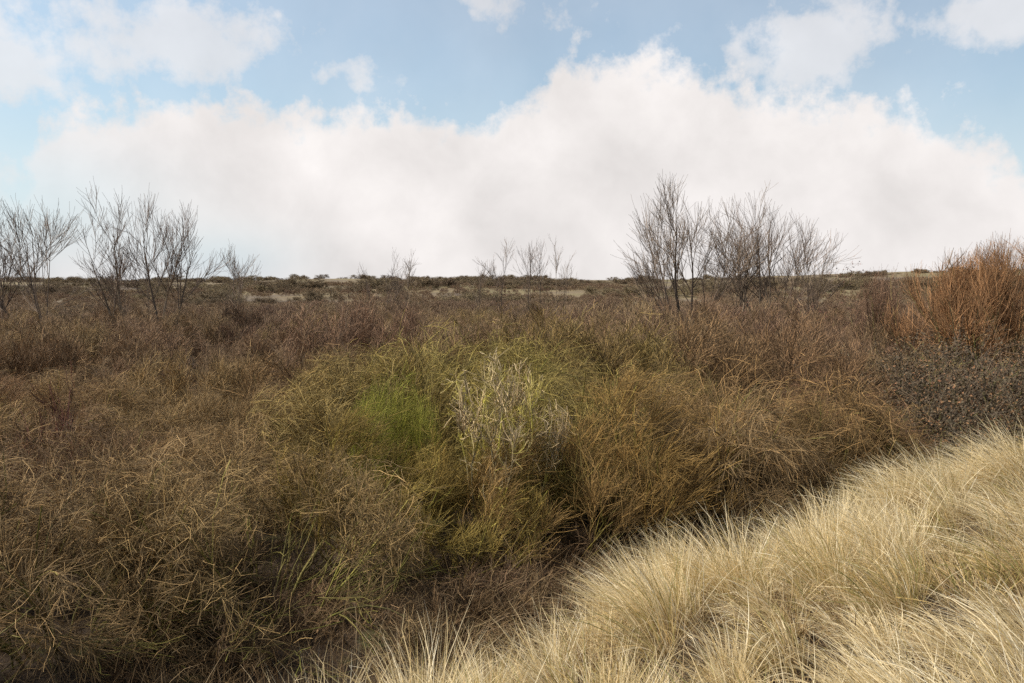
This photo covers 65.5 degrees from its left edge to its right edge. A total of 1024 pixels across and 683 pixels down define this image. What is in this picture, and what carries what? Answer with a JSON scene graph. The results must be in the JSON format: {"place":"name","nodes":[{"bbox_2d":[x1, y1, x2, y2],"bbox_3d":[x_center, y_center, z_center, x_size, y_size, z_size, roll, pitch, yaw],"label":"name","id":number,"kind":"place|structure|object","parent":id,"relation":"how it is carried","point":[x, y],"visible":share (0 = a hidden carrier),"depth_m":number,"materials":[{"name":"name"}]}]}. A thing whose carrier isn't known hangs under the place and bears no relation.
{"place":"outdoors","nodes":[
{"label":"outdoors","id":0,"kind":"place"},
{"bbox_2d":[0,272,1023,682],"bbox_3d":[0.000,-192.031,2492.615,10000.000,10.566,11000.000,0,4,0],"label":"ground","id":1,"kind":"structure","parent":0,"point":[310,662],"depth_m":9.63,"materials":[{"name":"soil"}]},
{"bbox_2d":[0,201,37,321],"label":"bare tree","id":2,"kind":"object","parent":1,"relation":"on","point":[6,287],"visible":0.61,"depth_m":43.72,"materials":[{"name":"brown plant"}]},
{"bbox_2d":[0,304,55,382],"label":"bare shrub","id":3,"kind":"object","parent":1,"relation":"on","point":[9,325],"visible":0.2,"depth_m":31.19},
{"bbox_2d":[0,313,67,389],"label":"bare shrub","id":4,"kind":"object","parent":1,"relation":"on","point":[2,339],"visible":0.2,"depth_m":27.74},
{"bbox_2d":[0,400,76,538],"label":"bare shrub","id":5,"kind":"object","parent":1,"relation":"on","point":[9,435],"visible":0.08,"depth_m":13.07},
{"bbox_2d":[1,365,89,566],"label":"shrub","id":6,"kind":"object","parent":1,"relation":"on","point":[62,418],"visible":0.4,"depth_m":11.69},
{"bbox_2d":[0,309,95,394],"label":"bare shrub","id":7,"kind":"object","parent":1,"relation":"on","point":[23,352],"visible":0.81,"depth_m":25.34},
{"bbox_2d":[0,365,118,478],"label":"bare shrub","id":8,"kind":"object","parent":1,"relation":"on","point":[14,396],"visible":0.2,"depth_m":14.53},
{"bbox_2d":[0,193,119,323],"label":"bare tree","id":9,"kind":"object","parent":1,"relation":"on","point":[20,268],"visible":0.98,"depth_m":41.78,"materials":[{"name":"brown plant"}]},
{"bbox_2d":[1,304,137,383],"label":"bare shrub","id":10,"kind":"object","parent":1,"relation":"on","point":[83,334],"visible":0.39,"depth_m":30.24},
{"bbox_2d":[0,391,181,609],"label":"bare shrub","id":11,"kind":"object","parent":1,"relation":"on","point":[103,444],"visible":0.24,"depth_m":11.47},
{"bbox_2d":[22,322,159,398],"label":"bare shrub","id":12,"kind":"object","parent":1,"relation":"on","point":[117,352],"visible":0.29,"depth_m":26.49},
{"bbox_2d":[5,359,180,450],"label":"bare shrub","id":13,"kind":"object","parent":1,"relation":"on","point":[117,391],"visible":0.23,"depth_m":17.04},
{"bbox_2d":[66,178,139,321],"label":"bare tree","id":14,"kind":"object","parent":1,"relation":"on","point":[119,276],"visible":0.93,"depth_m":41.97,"materials":[{"name":"brown plant"}]},
{"bbox_2d":[32,394,216,500],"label":"bare shrub","id":15,"kind":"object","parent":1,"relation":"on","point":[160,415],"visible":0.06,"depth_m":14.90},
{"bbox_2d":[61,325,187,393],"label":"bare shrub","id":16,"kind":"object","parent":1,"relation":"on","point":[107,352],"visible":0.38,"depth_m":27.47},
{"bbox_2d":[69,333,189,398],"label":"bare shrub","id":17,"kind":"object","parent":1,"relation":"on","point":[105,360],"visible":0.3,"depth_m":26.10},
{"bbox_2d":[81,306,178,350],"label":"bare shrub","id":18,"kind":"object","parent":1,"relation":"on","point":[125,318],"visible":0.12,"depth_m":35.00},
{"bbox_2d":[85,316,182,369],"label":"bare shrub","id":19,"kind":"object","parent":1,"relation":"on","point":[141,328],"visible":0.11,"depth_m":31.04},
{"bbox_2d":[0,423,274,682],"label":"bare shrub","id":20,"kind":"object","parent":1,"relation":"on","point":[12,576],"visible":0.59,"depth_m":8.65,"materials":[{"name":"plant"}]},
{"bbox_2d":[87,348,194,404],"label":"bare shrub","id":21,"kind":"object","parent":1,"relation":"on","point":[118,363],"visible":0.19,"depth_m":23.39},
{"bbox_2d":[71,417,224,514],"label":"bare shrub","id":22,"kind":"object","parent":1,"relation":"on","point":[133,443],"visible":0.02,"depth_m":13.70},
{"bbox_2d":[113,379,222,423],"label":"bare shrub","id":23,"kind":"object","parent":1,"relation":"on","point":[160,391],"visible":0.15,"depth_m":18.86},
{"bbox_2d":[99,191,237,323],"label":"bare tree","id":24,"kind":"object","parent":1,"relation":"on","point":[169,261],"visible":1,"depth_m":41.75,"materials":[{"name":"brown plant"}]},
{"bbox_2d":[65,583,284,682],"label":"dead bush","id":25,"kind":"object","parent":1,"relation":"on","point":[122,664],"visible":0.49,"depth_m":8.44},
{"bbox_2d":[124,318,225,379],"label":"bare shrub","id":26,"kind":"object","parent":1,"relation":"on","point":[166,342],"visible":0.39,"depth_m":30.05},
{"bbox_2d":[108,342,253,421],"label":"bare shrub","id":27,"kind":"object","parent":1,"relation":"on","point":[174,369],"visible":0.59,"depth_m":20.76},
{"bbox_2d":[92,546,278,650],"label":"dead bush","id":28,"kind":"object","parent":1,"relation":"on","point":[189,604],"visible":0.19,"depth_m":9.22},
{"bbox_2d":[149,302,242,367],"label":"bare shrub","id":29,"kind":"object","parent":1,"relation":"on","point":[173,321],"visible":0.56,"depth_m":35.03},
{"bbox_2d":[163,356,239,410],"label":"bare shrub","id":30,"kind":"object","parent":1,"relation":"on","point":[192,387],"visible":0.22,"depth_m":23.48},
{"bbox_2d":[125,593,292,682],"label":"dead bush","id":31,"kind":"object","parent":1,"relation":"on","point":[233,669],"visible":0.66,"depth_m":8.40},
{"bbox_2d":[101,408,322,554],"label":"bare shrub","id":32,"kind":"object","parent":1,"relation":"on","point":[230,443],"visible":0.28,"depth_m":12.64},
{"bbox_2d":[163,385,283,470],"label":"bare shrub","id":33,"kind":"object","parent":1,"relation":"on","point":[218,409],"visible":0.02,"depth_m":16.79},
{"bbox_2d":[158,341,299,420],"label":"bare shrub","id":34,"kind":"object","parent":1,"relation":"on","point":[235,372],"visible":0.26,"depth_m":21.53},
{"bbox_2d":[194,317,268,358],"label":"bare shrub","id":35,"kind":"object","parent":1,"relation":"on","point":[230,335],"visible":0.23,"depth_m":35.13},
{"bbox_2d":[154,373,317,468],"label":"bare shrub","id":36,"kind":"object","parent":1,"relation":"on","point":[203,407],"visible":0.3,"depth_m":15.73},
{"bbox_2d":[218,243,260,313],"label":"bare sapling","id":37,"kind":"object","parent":1,"relation":"on","point":[235,275],"visible":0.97,"depth_m":50.30,"materials":[{"name":"brown plant"}]},
{"bbox_2d":[210,297,275,345],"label":"bare shrub","id":38,"kind":"object","parent":1,"relation":"on","point":[244,318],"visible":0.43,"depth_m":42.12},
{"bbox_2d":[56,425,459,680],"bbox_3d":[-2.998,2.338,9.686,4.466,2.577,4.628,-2,5,-29],"label":"bare shrub","id":39,"kind":"object","parent":1,"relation":"on","point":[365,558],"visible":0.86,"depth_m":9.32,"materials":[{"name":"plant"}]},
{"bbox_2d":[198,316,324,403],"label":"bare shrub","id":40,"kind":"object","parent":1,"relation":"on","point":[269,345],"visible":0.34,"depth_m":25.75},
{"bbox_2d":[210,528,339,595],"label":"dead bush","id":41,"kind":"object","parent":1,"relation":"on","point":[265,584],"visible":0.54,"depth_m":10.62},
{"bbox_2d":[224,573,338,641],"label":"dead bush","id":42,"kind":"object","parent":1,"relation":"on","point":[276,596],"visible":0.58,"depth_m":9.47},
{"bbox_2d":[227,319,339,385],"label":"bare shrub","id":43,"kind":"object","parent":1,"relation":"on","point":[280,335],"visible":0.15,"depth_m":26.66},
{"bbox_2d":[212,337,364,421],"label":"bare shrub","id":44,"kind":"object","parent":1,"relation":"on","point":[278,365],"visible":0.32,"depth_m":19.72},
{"bbox_2d":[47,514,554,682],"bbox_3d":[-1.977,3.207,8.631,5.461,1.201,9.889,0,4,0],"label":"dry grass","id":45,"kind":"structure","parent":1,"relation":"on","point":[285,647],"depth_m":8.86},
{"bbox_2d":[265,333,369,403],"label":"bare shrub","id":46,"kind":"object","parent":1,"relation":"on","point":[286,363],"visible":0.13,"depth_m":21.93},
{"bbox_2d":[277,341,411,421],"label":"bare shrub","id":47,"kind":"object","parent":1,"relation":"on","point":[323,361],"visible":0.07,"depth_m":19.11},
{"bbox_2d":[287,334,408,392],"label":"bare shrub","id":48,"kind":"object","parent":1,"relation":"on","point":[327,351],"visible":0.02,"depth_m":20.98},
{"bbox_2d":[269,288,436,396],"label":"bare shrub","id":49,"kind":"object","parent":1,"relation":"on","point":[363,313],"visible":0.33,"depth_m":26.76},
{"bbox_2d":[274,305,435,383],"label":"bare shrub","id":50,"kind":"object","parent":1,"relation":"on","point":[354,332],"visible":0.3,"depth_m":25.24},
{"bbox_2d":[242,338,470,514],"bbox_3d":[-3.009,1.477,16.041,4.911,3.114,4.971,4,6,40],"label":"bare shrub","id":51,"kind":"object","parent":1,"relation":"on","point":[340,394],"visible":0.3,"depth_m":15.02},
{"bbox_2d":[287,562,438,642],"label":"dead bush","id":52,"kind":"object","parent":1,"relation":"on","point":[309,598],"visible":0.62,"depth_m":9.81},
{"bbox_2d":[260,394,476,569],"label":"bare shrub","id":53,"kind":"object","parent":1,"relation":"on","point":[353,427],"visible":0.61,"depth_m":11.53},
{"bbox_2d":[347,357,445,518],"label":"green shrub","id":54,"kind":"object","parent":1,"relation":"on","point":[402,422],"visible":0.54,"depth_m":12.94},
{"bbox_2d":[369,309,471,358],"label":"bare shrub","id":55,"kind":"object","parent":1,"relation":"on","point":[427,324],"visible":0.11,"depth_m":28.47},
{"bbox_2d":[347,559,516,682],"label":"dead bush","id":56,"kind":"object","parent":1,"relation":"on","point":[436,608],"visible":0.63,"depth_m":9.10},
{"bbox_2d":[372,578,507,658],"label":"dead bush","id":57,"kind":"object","parent":1,"relation":"on","point":[440,602],"visible":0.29,"depth_m":9.47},
{"bbox_2d":[330,331,552,478],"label":"bare shrub","id":58,"kind":"object","parent":1,"relation":"on","point":[440,405],"visible":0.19,"depth_m":15.61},
{"bbox_2d":[350,577,535,682],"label":"dead bush","id":59,"kind":"object","parent":1,"relation":"on","point":[413,623],"visible":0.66,"depth_m":8.42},
{"bbox_2d":[356,316,542,399],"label":"bare shrub","id":60,"kind":"object","parent":1,"relation":"on","point":[434,363],"visible":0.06,"depth_m":18.89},
{"bbox_2d":[389,314,510,371],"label":"bare shrub","id":61,"kind":"object","parent":1,"relation":"on","point":[425,335],"visible":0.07,"depth_m":25.16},
{"bbox_2d":[357,429,561,585],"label":"bare shrub","id":62,"kind":"object","parent":1,"relation":"on","point":[470,542],"visible":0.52,"depth_m":11.10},
{"bbox_2d":[350,310,583,486],"bbox_3d":[-0.916,1.155,17.166,5.555,3.810,5.472,-3,5,-33],"label":"bare shrub","id":63,"kind":"object","parent":1,"relation":"on","point":[469,363],"visible":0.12,"depth_m":16.49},
{"bbox_2d":[404,310,546,363],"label":"bare shrub","id":64,"kind":"object","parent":1,"relation":"on","point":[473,338],"visible":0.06,"depth_m":23.32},
{"bbox_2d":[432,544,564,634],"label":"dead bush","id":65,"kind":"object","parent":1,"relation":"on","point":[505,578],"visible":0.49,"depth_m":9.76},
{"bbox_2d":[423,348,578,562],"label":"lichened shrub","id":66,"kind":"object","parent":1,"relation":"on","point":[463,410],"visible":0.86,"depth_m":11.90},
{"bbox_2d":[0,267,1022,305],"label":"dune scrub","id":67,"kind":"object","parent":1,"relation":"on","point":[210,295],"visible":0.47,"depth_m":181.39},
{"bbox_2d":[0,276,1023,345],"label":"thicket","id":68,"kind":"object","parent":1,"relation":"on","point":[69,309],"visible":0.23,"depth_m":105.70,"materials":[{"name":"plant"}]},
{"bbox_2d":[403,294,625,395],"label":"bare shrub","id":69,"kind":"object","parent":1,"relation":"on","point":[544,330],"visible":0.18,"depth_m":19.75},
{"bbox_2d":[447,537,615,665],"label":"dead bush","id":70,"kind":"object","parent":1,"relation":"on","point":[574,574],"visible":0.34,"depth_m":9.60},
{"bbox_2d":[396,319,680,537],"bbox_3d":[0.614,1.391,14.877,5.467,3.673,5.262,1,5,16],"label":"bare shrub","id":71,"kind":"object","parent":1,"relation":"on","point":[547,378],"visible":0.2,"depth_m":13.90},
{"bbox_2d":[452,549,630,646],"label":"dead bush","id":72,"kind":"object","parent":1,"relation":"on","point":[539,584],"visible":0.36,"depth_m":9.33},
{"bbox_2d":[484,514,612,597],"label":"dead bush","id":73,"kind":"object","parent":1,"relation":"on","point":[575,547],"visible":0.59,"depth_m":11.61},
{"bbox_2d":[455,411,659,571],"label":"bare shrub","id":74,"kind":"object","parent":1,"relation":"on","point":[629,510],"visible":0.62,"depth_m":11.33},
{"bbox_2d":[449,359,688,555],"bbox_3d":[0.889,1.814,13.253,4.048,3.050,4.134,-1,5,-13],"label":"bare shrub","id":75,"kind":"object","parent":1,"relation":"on","point":[566,478],"visible":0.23,"depth_m":12.30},
{"bbox_2d":[500,299,655,370],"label":"bare shrub","id":76,"kind":"object","parent":1,"relation":"on","point":[590,325],"visible":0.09,"depth_m":22.38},
{"bbox_2d":[517,543,646,622],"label":"dead bush","id":77,"kind":"object","parent":1,"relation":"on","point":[604,563],"visible":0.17,"depth_m":10.07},
{"bbox_2d":[378,472,817,681],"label":"tall dry grass","id":78,"kind":"structure","parent":1,"relation":"on","point":[530,607],"depth_m":9.46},
{"bbox_2d":[509,302,701,395],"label":"bare shrub","id":79,"kind":"object","parent":1,"relation":"on","point":[668,353],"visible":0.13,"depth_m":21.20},
{"bbox_2d":[510,305,724,405],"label":"bare shrub","id":80,"kind":"object","parent":1,"relation":"on","point":[627,335],"visible":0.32,"depth_m":18.95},
{"bbox_2d":[561,292,677,335],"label":"bare shrub","id":81,"kind":"object","parent":1,"relation":"on","point":[600,315],"visible":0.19,"depth_m":33.77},
{"bbox_2d":[533,355,727,516],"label":"bare shrub","id":82,"kind":"object","parent":1,"relation":"on","point":[578,397],"visible":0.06,"depth_m":14.92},
{"bbox_2d":[540,348,722,481],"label":"bare shrub","id":83,"kind":"object","parent":1,"relation":"on","point":[673,370],"visible":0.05,"depth_m":17.18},
{"bbox_2d":[538,519,727,641],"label":"grass tussock","id":84,"kind":"object","parent":1,"relation":"on","point":[600,602],"depth_m":6.64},
{"bbox_2d":[507,354,768,551],"bbox_3d":[1.954,1.755,12.743,4.262,3.134,4.043,-2,5,-26],"label":"bare shrub","id":85,"kind":"object","parent":1,"relation":"on","point":[657,469],"visible":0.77,"depth_m":11.91,"materials":[{"name":"plant"}]},
{"bbox_2d":[264,423,1023,682],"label":"marram grass","id":86,"kind":"structure","parent":1,"relation":"on","point":[664,595],"depth_m":5.45,"materials":[{"name":"plant"}]},
{"bbox_2d":[605,300,757,400],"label":"bare shrub","id":87,"kind":"object","parent":1,"relation":"on","point":[691,325],"visible":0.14,"depth_m":23.03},
{"bbox_2d":[582,297,791,415],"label":"bare shrub","id":88,"kind":"object","parent":1,"relation":"on","point":[740,351],"visible":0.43,"depth_m":20.40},
{"bbox_2d":[634,288,745,341],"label":"bare shrub","id":89,"kind":"object","parent":1,"relation":"on","point":[707,306],"visible":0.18,"depth_m":32.26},
{"bbox_2d":[610,169,778,319],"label":"bare tree","id":90,"kind":"object","parent":1,"relation":"on","point":[669,263],"visible":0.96,"depth_m":41.86,"materials":[{"name":"brown plant"}]},
{"bbox_2d":[400,448,1023,682],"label":"grass thatch","id":91,"kind":"object","parent":1,"relation":"on","point":[804,629],"depth_m":5.34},
{"bbox_2d":[606,500,833,615],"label":"grass tussock","id":92,"kind":"object","parent":1,"relation":"on","point":[731,550],"depth_m":6.34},
{"bbox_2d":[591,360,857,553],"bbox_3d":[3.333,1.758,13.184,4.510,3.029,4.341,0,4,0],"label":"bare shrub","id":93,"kind":"object","parent":1,"relation":"on","point":[786,490],"visible":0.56,"depth_m":12.24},
{"bbox_2d":[695,182,785,312],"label":"bare tree","id":94,"kind":"object","parent":1,"relation":"on","point":[746,278],"visible":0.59,"depth_m":44.82,"materials":[{"name":"brown plant"}]},
{"bbox_2d":[678,192,858,317],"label":"bare tree","id":95,"kind":"object","parent":1,"relation":"on","point":[759,280],"visible":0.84,"depth_m":43.81,"materials":[{"name":"brown plant"}]},
{"bbox_2d":[712,300,824,393],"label":"bare shrub","id":96,"kind":"object","parent":1,"relation":"on","point":[758,329],"visible":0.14,"depth_m":28.23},
{"bbox_2d":[719,293,823,345],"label":"bare shrub","id":97,"kind":"object","parent":1,"relation":"on","point":[754,315],"visible":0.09,"depth_m":32.49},
{"bbox_2d":[709,378,846,497],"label":"bare shrub","id":98,"kind":"object","parent":1,"relation":"on","point":[721,404],"visible":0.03,"depth_m":15.42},
{"bbox_2d":[672,302,884,410],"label":"bare shrub","id":99,"kind":"object","parent":1,"relation":"on","point":[794,344],"visible":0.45,"depth_m":21.20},
{"bbox_2d":[649,336,920,535],"bbox_3d":[4.571,1.610,13.995,4.923,3.377,4.850,-1,5,-11],"label":"bare shrub","id":100,"kind":"object","parent":1,"relation":"on","point":[864,406],"visible":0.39,"depth_m":13.42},
{"bbox_2d":[707,473,919,597],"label":"grass tussock","id":101,"kind":"object","parent":1,"relation":"on","point":[811,518],"depth_m":7.36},
{"bbox_2d":[772,229,856,313],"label":"bare tree","id":102,"kind":"object","parent":1,"relation":"on","point":[811,289],"visible":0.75,"depth_m":46.02,"materials":[{"name":"brown plant"}]},
{"bbox_2d":[763,319,877,393],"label":"bare shrub","id":103,"kind":"object","parent":1,"relation":"on","point":[834,337],"visible":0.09,"depth_m":26.20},
{"bbox_2d":[738,261,902,363],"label":"withered shrub","id":104,"kind":"object","parent":1,"relation":"on","point":[834,307],"visible":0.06,"depth_m":36.93,"materials":[{"name":"brown plant"}]},
{"bbox_2d":[752,345,922,422],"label":"bare shrub","id":105,"kind":"object","parent":1,"relation":"on","point":[851,370],"visible":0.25,"depth_m":19.49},
{"bbox_2d":[731,387,957,541],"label":"bare shrub","id":106,"kind":"object","parent":1,"relation":"on","point":[859,451],"visible":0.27,"depth_m":13.33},
{"bbox_2d":[748,369,951,504],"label":"bare shrub","id":107,"kind":"object","parent":1,"relation":"on","point":[791,394],"visible":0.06,"depth_m":14.66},
{"bbox_2d":[837,316,912,357],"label":"bare shrub","id":108,"kind":"object","parent":1,"relation":"on","point":[880,332],"visible":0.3,"depth_m":35.71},
{"bbox_2d":[845,262,931,352],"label":"bare shrub","id":109,"kind":"object","parent":1,"relation":"on","point":[883,296],"visible":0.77,"depth_m":35.67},
{"bbox_2d":[784,333,1023,465],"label":"bramble bush","id":110,"kind":"object","parent":1,"relation":"on","point":[956,372],"visible":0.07,"depth_m":18.40,"materials":[{"name":"brown plant"}]},
{"bbox_2d":[829,433,991,515],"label":"grass tussock","id":111,"kind":"object","parent":1,"relation":"on","point":[912,477],"depth_m":8.10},
{"bbox_2d":[825,363,1023,471],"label":"bramble bush","id":112,"kind":"object","parent":1,"relation":"on","point":[949,419],"visible":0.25,"depth_m":16.41,"materials":[{"name":"brown plant"}]},
{"bbox_2d":[863,329,1023,474],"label":"bramble bush","id":113,"kind":"object","parent":1,"relation":"on","point":[978,383],"visible":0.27,"depth_m":17.89,"materials":[{"name":"brown plant"}]},
{"bbox_2d":[863,312,1023,459],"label":"bramble bush","id":114,"kind":"object","parent":1,"relation":"on","point":[962,375],"visible":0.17,"depth_m":21.62,"materials":[{"name":"brown plant"}]},
{"bbox_2d":[877,248,1023,368],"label":"orange willow","id":115,"kind":"object","parent":1,"relation":"on","point":[933,325],"visible":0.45,"depth_m":30.52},
{"bbox_2d":[906,414,1023,497],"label":"grass tussock","id":116,"kind":"object","parent":1,"relation":"on","point":[983,473],"depth_m":8.96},
{"bbox_2d":[914,229,1023,368],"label":"orange willow","id":117,"kind":"object","parent":1,"relation":"on","point":[990,277],"visible":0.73,"depth_m":29.20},
{"bbox_2d":[0,0,1023,279],"label":"sky","id":118,"kind":"structure","parent":0,"point":[309,138],"materials":[{"name":"white"}]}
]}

